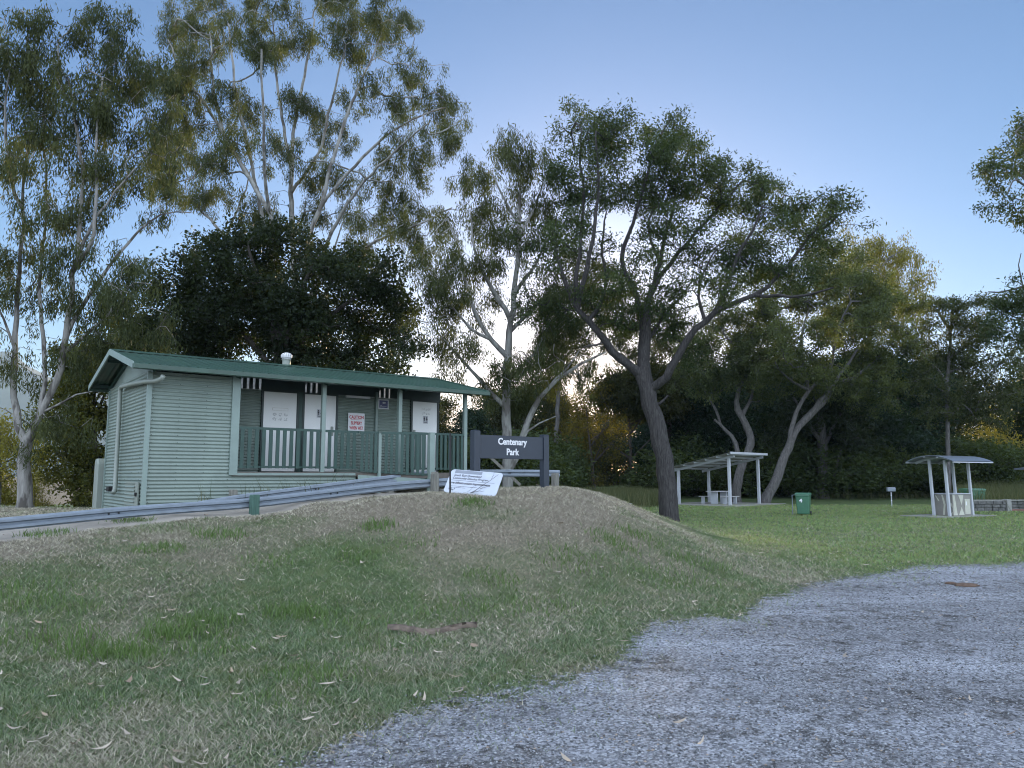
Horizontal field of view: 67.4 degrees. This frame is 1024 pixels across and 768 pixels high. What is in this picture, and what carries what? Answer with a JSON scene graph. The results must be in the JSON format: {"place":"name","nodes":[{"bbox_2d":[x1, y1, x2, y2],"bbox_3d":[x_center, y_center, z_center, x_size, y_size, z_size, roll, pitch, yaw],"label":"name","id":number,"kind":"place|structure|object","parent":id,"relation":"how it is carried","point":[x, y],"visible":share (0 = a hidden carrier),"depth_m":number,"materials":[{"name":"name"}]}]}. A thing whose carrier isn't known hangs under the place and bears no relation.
{"place":"outdoors","nodes":[
{"label":"outdoors","id":0,"kind":"place"},
{"bbox_2d":[0,351,107,476],"bbox_3d":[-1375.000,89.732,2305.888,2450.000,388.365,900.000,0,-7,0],"label":"tree","id":1,"kind":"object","parent":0,"point":[23,400],"depth_m":2085.17,"materials":[{"name":"green plant"}]},
{"bbox_2d":[0,473,1023,767],"bbox_3d":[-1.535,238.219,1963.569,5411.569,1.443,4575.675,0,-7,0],"label":"ground","id":2,"kind":"structure","parent":0,"point":[542,527],"depth_m":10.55,"materials":[{"name":"green plant"}]},
{"bbox_2d":[1,450,16,504],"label":"shrub","id":3,"kind":"object","parent":2,"relation":"on","point":[7,480],"visible":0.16,"depth_m":40.67,"materials":[{"name":"green plant"}]},
{"bbox_2d":[0,408,65,506],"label":"shrub","id":4,"kind":"object","parent":2,"relation":"on","point":[5,496],"visible":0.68,"depth_m":33.94,"materials":[{"name":"green plant"}]},
{"bbox_2d":[16,465,56,506],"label":"shrub","id":5,"kind":"object","parent":2,"relation":"on","point":[36,490],"visible":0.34,"depth_m":37.66,"materials":[{"name":"green plant"}]},
{"bbox_2d":[21,293,167,507],"bbox_3d":[-19.217,1.292,36.266,7.494,11.287,5.368,0,-7,0],"label":"broadleaf tree","id":6,"kind":"object","parent":2,"relation":"on","point":[81,477],"visible":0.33,"depth_m":35.23,"materials":[{"name":"green plant"}]},
{"bbox_2d":[0,0,197,508],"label":"gum tree","id":7,"kind":"object","parent":2,"relation":"on","point":[99,110],"visible":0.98,"depth_m":24.38,"materials":[{"name":"green plant"}]},
{"bbox_2d":[0,492,417,541],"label":"footpath","id":8,"kind":"structure","parent":2,"relation":"on","point":[80,526],"depth_m":13.92,"materials":[{"name":"concrete"}]},
{"bbox_2d":[0,472,447,530],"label":"guard rail","id":9,"kind":"object","parent":2,"relation":"on","point":[254,503],"visible":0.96,"depth_m":14.60,"materials":[{"name":"metal"}]},
{"bbox_2d":[111,204,435,375],"bbox_3d":[-9.860,-0.909,30.986,13.980,12.258,10.474,0,-7,0],"label":"broadleaf tree","id":10,"kind":"object","parent":2,"relation":"on","point":[282,321],"visible":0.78,"depth_m":28.83,"materials":[{"name":"green plant"}]},
{"bbox_2d":[88,349,489,508],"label":"amenities block","id":11,"kind":"structure","parent":2,"relation":"on","point":[180,428],"depth_m":18.34,"materials":[{"name":"green paint"}]},
{"bbox_2d":[258,389,299,471],"bbox_3d":[-5.778,1.193,19.069,0.950,2.062,0.070,5,-9,-37],"label":"door","id":12,"kind":"structure","parent":11,"relation":"in","point":[279,409],"depth_m":19.07,"materials":[{"name":"white paint"}]},
{"bbox_2d":[300,392,338,471],"bbox_3d":[-4.934,1.268,19.694,0.960,2.062,0.087,5,-9,-37],"label":"door","id":13,"kind":"structure","parent":11,"relation":"in","point":[311,411],"depth_m":19.68,"materials":[{"name":"white paint"}]},
{"bbox_2d":[409,400,438,472],"bbox_3d":[-2.457,1.495,21.565,0.900,2.062,0.087,5,-9,-37],"label":"door","id":14,"kind":"structure","parent":11,"relation":"in","point":[424,415],"depth_m":21.60,"materials":[{"name":"white paint"}]},
{"bbox_2d":[136,0,473,365],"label":"gum tree","id":15,"kind":"object","parent":2,"relation":"on","point":[267,52],"visible":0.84,"depth_m":39.48,"materials":[{"name":"green plant"}]},
{"bbox_2d":[198,471,426,501],"bbox_3d":[-4.357,2.534,17.664,5.985,1.133,0.353,6,-9,-42],"label":"guard rail","id":16,"kind":"object","parent":2,"relation":"on","point":[233,493],"visible":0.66,"depth_m":17.53,"materials":[{"name":"metal"}]},
{"bbox_2d":[387,622,476,634],"bbox_3d":[-0.853,2.611,8.208,0.974,0.104,0.192,1,-7,-6],"label":"bark strip","id":17,"kind":"object","parent":2,"relation":"on","point":[411,629],"visible":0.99,"depth_m":8.17,"materials":[{"name":"brown plant"}]},
{"bbox_2d":[439,403,452,442],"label":"woodland tree","id":18,"kind":"object","parent":2,"relation":"on","point":[443,429],"visible":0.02,"depth_m":60.02,"materials":[{"name":"green plant"}]},
{"bbox_2d":[449,433,450,493],"bbox_3d":[-1.144,1.616,14.209,0.041,1.433,0.035,0,-7,0],"label":"steel stake","id":19,"kind":"object","parent":2,"relation":"on","point":[449,463],"visible":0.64,"depth_m":14.21,"materials":[{"name":"grey metal"}]},
{"bbox_2d":[439,394,462,431],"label":"woodland tree","id":20,"kind":"object","parent":2,"relation":"on","point":[445,403],"visible":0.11,"depth_m":74.44,"materials":[{"name":"green plant"}]},
{"bbox_2d":[439,440,499,487],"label":"shrub","id":21,"kind":"object","parent":2,"relation":"on","point":[467,461],"depth_m":50.01,"materials":[{"name":"green plant"}]},
{"bbox_2d":[444,403,501,440],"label":"woodland tree","id":22,"kind":"object","parent":2,"relation":"on","point":[473,418],"visible":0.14,"depth_m":61.22,"materials":[{"name":"green plant"}]},
{"bbox_2d":[444,469,502,496],"bbox_3d":[-0.733,1.865,14.521,1.090,0.533,0.018,2,-42,23],"label":"fallen sign","id":23,"kind":"object","parent":2,"relation":"on","point":[463,481],"visible":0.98,"depth_m":14.51,"materials":[{"name":"metal"}]},
{"bbox_2d":[469,472,498,492],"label":"twigs","id":24,"kind":"object","parent":23,"relation":"on","point":[482,485],"visible":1,"depth_m":14.36,"materials":[{"name":"brown plant"}]},
{"bbox_2d":[456,386,524,430],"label":"woodland tree","id":25,"kind":"object","parent":2,"relation":"on","point":[483,407],"visible":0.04,"depth_m":76.97,"materials":[{"name":"green plant"}]},
{"bbox_2d":[383,122,616,486],"bbox_3d":[-0.175,-2.287,31.296,9.349,15.695,7.002,0,-7,0],"label":"gum tree","id":26,"kind":"object","parent":2,"relation":"on","point":[440,288],"visible":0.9,"depth_m":31.12,"materials":[{"name":"green plant"}]},
{"bbox_2d":[491,459,520,485],"bbox_3d":[-0.230,2.682,23.851,1.036,0.974,0.090,0,-7,0],"label":"leaning pole","id":27,"kind":"object","parent":2,"relation":"on","point":[503,468],"visible":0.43,"depth_m":23.81,"materials":[{"name":"grey metal"}]},
{"bbox_2d":[0,486,1015,767],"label":"fallen leaves","id":28,"kind":"object","parent":2,"relation":"on","point":[340,680],"visible":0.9,"depth_m":6.10,"materials":[{"name":"beige plant"}]},
{"bbox_2d":[470,430,548,487],"bbox_3d":[-0.019,1.791,15.799,2.011,1.615,0.150,6,-9,-40],"label":"park sign","id":29,"kind":"object","parent":2,"relation":"on","point":[499,447],"visible":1,"depth_m":15.79,"materials":[{"name":"grey paint"}]},
{"bbox_2d":[0,485,1023,767],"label":"straw","id":30,"kind":"object","parent":2,"relation":"on","point":[126,719],"visible":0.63,"depth_m":9.37,"materials":[{"name":"plant"}]},
{"bbox_2d":[482,386,550,435],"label":"woodland tree","id":31,"kind":"object","parent":2,"relation":"on","point":[496,423],"visible":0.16,"depth_m":64.23,"materials":[{"name":"green plant"}]},
{"bbox_2d":[439,425,594,487],"bbox_3d":[-0.572,5.513,49.422,10.481,5.796,10.688,4,-8,-30],"label":"shrub","id":32,"kind":"object","parent":2,"relation":"on","point":[530,481],"visible":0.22,"depth_m":48.10,"materials":[{"name":"green plant"}]},
{"bbox_2d":[480,469,559,486],"bbox_3d":[0.008,2.853,21.823,2.707,0.844,0.424,0,-7,2],"label":"guard rail","id":33,"kind":"object","parent":2,"relation":"on","point":[554,475],"visible":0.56,"depth_m":21.80,"materials":[{"name":"metal"}]},
{"bbox_2d":[488,420,610,486],"bbox_3d":[0.928,5.906,56.544,12.100,6.692,12.340,-5,-9,38],"label":"shrub","id":34,"kind":"object","parent":2,"relation":"on","point":[557,446],"visible":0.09,"depth_m":53.63,"materials":[{"name":"green plant"}]},
{"bbox_2d":[511,382,590,459],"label":"woodland tree","id":35,"kind":"object","parent":2,"relation":"on","point":[540,411],"visible":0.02,"depth_m":77.49,"materials":[{"name":"green plant"}]},
{"bbox_2d":[534,382,573,443],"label":"woodland tree","id":36,"kind":"object","parent":2,"relation":"on","point":[548,405],"visible":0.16,"depth_m":65.31,"materials":[{"name":"green plant"}]},
{"bbox_2d":[515,453,602,487],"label":"shrub","id":37,"kind":"object","parent":2,"relation":"on","point":[583,466],"visible":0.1,"depth_m":53.15,"materials":[{"name":"green plant"}]},
{"bbox_2d":[539,392,611,488],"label":"woodland tree","id":38,"kind":"object","parent":2,"relation":"on","point":[568,416],"visible":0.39,"depth_m":59.97,"materials":[{"name":"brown plant"}]},
{"bbox_2d":[572,425,621,486],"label":"woodland tree","id":39,"kind":"object","parent":2,"relation":"on","point":[607,483],"visible":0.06,"depth_m":82.10,"materials":[{"name":"green plant"}]},
{"bbox_2d":[558,378,637,489],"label":"woodland tree","id":40,"kind":"object","parent":2,"relation":"on","point":[588,428],"visible":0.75,"depth_m":57.36,"materials":[{"name":"green plant"}]},
{"bbox_2d":[512,238,692,441],"bbox_3d":[6.613,-1.488,56.009,13.216,19.891,9.099,-2,-7,19],"label":"gum tree","id":41,"kind":"object","parent":2,"relation":"on","point":[630,352],"visible":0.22,"depth_m":55.62,"materials":[{"name":"green plant"}]},
{"bbox_2d":[574,410,641,484],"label":"woodland tree","id":42,"kind":"object","parent":2,"relation":"on","point":[625,461],"visible":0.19,"depth_m":93.05,"materials":[{"name":"green plant"}]},
{"bbox_2d":[226,558,1023,767],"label":"gravel car park","id":43,"kind":"structure","parent":2,"relation":"on","point":[860,633],"depth_m":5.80,"materials":[{"name":"grey gravel"}]},
{"bbox_2d":[954,582,979,586],"bbox_3d":[6.867,3.044,11.610,0.365,0.074,0.246,0,-7,0],"label":"dirt clod","id":44,"kind":"object","parent":43,"relation":"on","point":[962,584],"visible":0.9,"depth_m":11.55,"materials":[{"name":"brown soil"}]},
{"bbox_2d":[581,366,695,479],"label":"woodland tree","id":45,"kind":"object","parent":2,"relation":"on","point":[626,391],"visible":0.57,"depth_m":57.03,"materials":[{"name":"green plant"}]},
{"bbox_2d":[616,361,696,461],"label":"woodland tree","id":46,"kind":"object","parent":2,"relation":"on","point":[637,443],"visible":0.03,"depth_m":81.39,"materials":[{"name":"green plant"}]},
{"bbox_2d":[625,354,695,472],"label":"woodland tree","id":47,"kind":"object","parent":2,"relation":"on","point":[644,430],"visible":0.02,"depth_m":80.74,"materials":[{"name":"green plant"}]},
{"bbox_2d":[625,356,702,441],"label":"woodland tree","id":48,"kind":"object","parent":2,"relation":"on","point":[662,368],"visible":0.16,"depth_m":58.69,"materials":[{"name":"green plant"}]},
{"bbox_2d":[638,460,695,493],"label":"shrub","id":49,"kind":"object","parent":2,"relation":"on","point":[656,477],"visible":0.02,"depth_m":57.46,"materials":[{"name":"green plant"}]},
{"bbox_2d":[609,429,770,496],"bbox_3d":[12.778,6.144,57.034,12.006,6.046,11.774,2,-7,-13],"label":"shrub","id":50,"kind":"object","parent":2,"relation":"on","point":[677,453],"visible":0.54,"depth_m":55.26,"materials":[{"name":"green plant"}]},
{"bbox_2d":[496,92,886,521],"bbox_3d":[6.578,-3.170,29.872,14.508,17.356,10.848,0,-7,0],"label":"ironbark tree","id":51,"kind":"object","parent":2,"relation":"on","point":[661,149],"visible":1,"depth_m":28.80,"materials":[{"name":"green plant"}]},
{"bbox_2d":[632,370,771,494],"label":"woodland tree","id":52,"kind":"object","parent":2,"relation":"on","point":[717,434],"visible":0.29,"depth_m":57.86,"materials":[{"name":"green plant"}]},
{"bbox_2d":[693,378,767,457],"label":"woodland tree","id":53,"kind":"object","parent":2,"relation":"on","point":[732,407],"visible":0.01,"depth_m":62.13,"materials":[{"name":"green plant"}]},
{"bbox_2d":[679,502,785,506],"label":"concrete slab","id":54,"kind":"structure","parent":2,"relation":"on","point":[719,504],"depth_m":44.97,"materials":[{"name":"grey concrete"}]},
{"bbox_2d":[699,491,738,503],"bbox_3d":[12.521,6.851,46.439,1.800,0.760,1.720,7,-10,-45],"label":"picnic table","id":55,"kind":"object","parent":54,"relation":"on","point":[723,497],"visible":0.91,"depth_m":46.14,"materials":[{"name":"grey concrete"}]},
{"bbox_2d":[674,452,767,504],"bbox_3d":[12.376,5.784,46.493,4.500,3.160,4.410,-7,-10,45],"label":"picnic shelter","id":56,"kind":"object","parent":54,"relation":"on","point":[717,461],"visible":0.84,"depth_m":46.41,"materials":[{"name":"white metal"}]},
{"bbox_2d":[663,284,810,501],"bbox_3d":[14.784,0.554,50.216,10.472,14.726,8.127,0,-7,0],"label":"leaning tree","id":57,"kind":"object","parent":2,"relation":"on","point":[742,349],"visible":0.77,"depth_m":49.38,"materials":[{"name":"green plant"}]},
{"bbox_2d":[702,363,777,445],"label":"woodland tree","id":58,"kind":"object","parent":2,"relation":"on","point":[749,391],"visible":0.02,"depth_m":63.85,"materials":[{"name":"green plant"}]},
{"bbox_2d":[676,428,829,498],"bbox_3d":[17.819,6.204,57.857,11.817,6.068,12.050,-4,-8,30],"label":"shrub","id":59,"kind":"object","parent":2,"relation":"on","point":[791,473],"visible":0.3,"depth_m":54.30,"materials":[{"name":"green plant"}]},
{"bbox_2d":[723,431,868,496],"bbox_3d":[21.069,6.319,58.485,11.773,6.046,12.006,-6,-9,41],"label":"shrub","id":60,"kind":"object","parent":2,"relation":"on","point":[812,446],"visible":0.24,"depth_m":54.60,"materials":[{"name":"green plant"}]},
{"bbox_2d":[794,493,811,514],"bbox_3d":[12.625,5.189,33.259,0.610,0.955,0.787,-4,-8,28],"label":"wheelie bin","id":61,"kind":"object","parent":2,"relation":"on","point":[803,501],"visible":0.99,"depth_m":32.97,"materials":[{"name":"green plastic"}]},
{"bbox_2d":[753,351,891,498],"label":"woodland tree","id":62,"kind":"object","parent":2,"relation":"on","point":[849,434],"visible":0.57,"depth_m":53.97,"materials":[{"name":"green plant"}]},
{"bbox_2d":[744,368,901,494],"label":"woodland tree","id":63,"kind":"object","parent":2,"relation":"on","point":[772,417],"visible":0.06,"depth_m":60.73,"materials":[{"name":"green plant"}]},
{"bbox_2d":[738,238,937,502],"bbox_3d":[20.475,-0.784,48.804,14.385,17.423,11.168,0,-7,0],"label":"leaning tree","id":64,"kind":"object","parent":2,"relation":"on","point":[876,307],"visible":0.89,"depth_m":48.08,"materials":[{"name":"green plant"}]},
{"bbox_2d":[764,443,917,499],"bbox_3d":[24.042,6.311,55.948,10.561,5.318,10.356,5,-9,-37],"label":"shrub","id":65,"kind":"object","parent":2,"relation":"on","point":[862,474],"visible":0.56,"depth_m":52.93,"materials":[{"name":"green plant"}]},
{"bbox_2d":[798,347,945,489],"bbox_3d":[26.458,3.149,59.341,12.016,12.447,12.924,1,-7,-11],"label":"woodland tree","id":66,"kind":"object","parent":2,"relation":"on","point":[887,423],"visible":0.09,"depth_m":55.86,"materials":[{"name":"green plant"}]},
{"bbox_2d":[811,441,943,497],"bbox_3d":[26.640,6.516,56.563,9.865,4.968,9.674,-4,-8,32],"label":"shrub","id":67,"kind":"object","parent":2,"relation":"on","point":[919,469],"visible":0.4,"depth_m":54.84,"materials":[{"name":"green plant"}]},
{"bbox_2d":[818,217,941,345],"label":"gum tree","id":68,"kind":"object","parent":2,"relation":"on","point":[902,258],"visible":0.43,"depth_m":72.51,"materials":[{"name":"green plant"}]},
{"bbox_2d":[886,487,895,505],"bbox_3d":[21.264,6.376,43.044,0.440,1.160,0.305,-1,-7,12],"label":"box on post","id":69,"kind":"object","parent":2,"relation":"on","point":[890,489],"visible":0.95,"depth_m":42.98,"materials":[{"name":"white metal"}]},
{"bbox_2d":[863,354,982,480],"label":"woodland tree","id":70,"kind":"object","parent":2,"relation":"on","point":[940,427],"visible":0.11,"depth_m":61.40,"materials":[{"name":"green plant"}]},
{"bbox_2d":[878,347,976,450],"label":"woodland tree","id":71,"kind":"object","parent":2,"relation":"on","point":[958,429],"visible":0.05,"depth_m":65.39,"materials":[{"name":"green plant"}]},
{"bbox_2d":[896,447,977,496],"bbox_3d":[30.684,6.935,58.110,8.292,4.258,8.455,-2,-7,13],"label":"shrub","id":72,"kind":"object","parent":2,"relation":"on","point":[919,487],"visible":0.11,"depth_m":56.36,"materials":[{"name":"green plant"}]},
{"bbox_2d":[908,362,987,442],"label":"woodland tree","id":73,"kind":"object","parent":2,"relation":"on","point":[970,386],"visible":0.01,"depth_m":84.31,"materials":[{"name":"green plant"}]},
{"bbox_2d":[900,514,995,517],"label":"concrete slab","id":74,"kind":"structure","parent":2,"relation":"on","point":[929,516],"depth_m":32.25,"materials":[{"name":"grey concrete"}]},
{"bbox_2d":[906,455,992,515],"bbox_3d":[18.573,4.359,32.500,2.920,2.632,2.069,4,-8,-30],"label":"barbecue shelter","id":75,"kind":"object","parent":74,"relation":"on","point":[929,460],"visible":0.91,"depth_m":32.39,"materials":[{"name":"white metal"}]},
{"bbox_2d":[934,493,970,515],"bbox_3d":[18.693,5.094,32.563,1.380,0.925,0.820,4,-8,-30],"label":"barbecue","id":76,"kind":"object","parent":74,"relation":"on","point":[960,503],"visible":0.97,"depth_m":32.25,"materials":[{"name":"white metal"}]},
{"bbox_2d":[964,499,970,513],"bbox_3d":[19.225,5.169,32.413,0.380,0.620,0.013,4,-8,-30],"label":"cabinet door","id":77,"kind":"structure","parent":76,"relation":"in","point":[967,507],"depth_m":32.41,"materials":[{"name":"white metal"}]},
{"bbox_2d":[924,466,979,492],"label":"shrub","id":78,"kind":"object","parent":2,"relation":"on","point":[940,488],"visible":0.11,"depth_m":55.10,"materials":[{"name":"green plant"}]},
{"bbox_2d":[885,286,1023,492],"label":"bushland tree","id":79,"kind":"object","parent":2,"relation":"on","point":[983,411],"visible":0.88,"depth_m":49.71,"materials":[{"name":"green plant"}]},
{"bbox_2d":[908,434,1023,492],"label":"shrub","id":80,"kind":"object","parent":2,"relation":"on","point":[1000,457],"visible":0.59,"depth_m":52.54,"materials":[{"name":"green plant"}]},
{"bbox_2d":[959,488,978,499],"bbox_3d":[24.448,6.106,41.108,0.610,1.027,0.787,3,-7,-20],"label":"wheelie bin","id":81,"kind":"object","parent":2,"relation":"on","point":[965,490],"visible":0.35,"depth_m":40.88,"materials":[{"name":"green plastic"}]},
{"bbox_2d":[923,427,1023,482],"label":"shrub","id":82,"kind":"object","parent":2,"relation":"on","point":[955,442],"visible":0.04,"depth_m":58.75,"materials":[{"name":"green plant"}]},
{"bbox_2d":[974,488,985,499],"bbox_3d":[25.278,6.196,41.802,0.610,1.027,0.787,3,-7,-20],"label":"wheelie bin","id":83,"kind":"object","parent":2,"relation":"on","point":[981,492],"visible":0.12,"depth_m":41.50,"materials":[{"name":"green plastic"}]},
{"bbox_2d":[954,405,1023,474],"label":"shrub","id":84,"kind":"object","parent":2,"relation":"on","point":[988,433],"visible":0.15,"depth_m":82.60,"materials":[{"name":"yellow plant"}]},
{"bbox_2d":[962,420,1022,442],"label":"shrub","id":85,"kind":"object","parent":2,"relation":"on","point":[988,428],"depth_m":92.98,"materials":[{"name":"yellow plant"}]},
{"bbox_2d":[964,367,1023,444],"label":"shrub","id":86,"kind":"object","parent":2,"relation":"on","point":[997,416],"depth_m":90.40,"materials":[{"name":"green plant"}]},
{"bbox_2d":[968,107,1023,360],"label":"bushland tree","id":87,"kind":"object","parent":2,"relation":"on","point":[1010,307],"visible":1,"depth_m":34.45,"materials":[{"name":"green plant"}]},
{"bbox_2d":[974,499,1023,510],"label":"stone wall","id":88,"kind":"structure","parent":2,"relation":"on","point":[996,505],"depth_m":37.13,"materials":[{"name":"stone"}]},
{"bbox_2d":[991,342,1023,470],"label":"woodland tree","id":89,"kind":"object","parent":2,"relation":"on","point":[1018,419],"visible":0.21,"depth_m":62.04,"materials":[{"name":"green plant"}]},
{"bbox_2d":[991,374,1023,449],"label":"woodland tree","id":90,"kind":"object","parent":2,"relation":"on","point":[1013,408],"visible":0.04,"depth_m":68.44,"materials":[{"name":"green plant"}]},
{"bbox_2d":[0,0,1023,473],"label":"sky","id":91,"kind":"structure","parent":0,"point":[897,100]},
{"bbox_2d":[579,478,1023,508],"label":"long grass","id":92,"kind":"structure","parent":0,"point":[638,496],"depth_m":45.29,"materials":[{"name":"green plant"}]}
]}

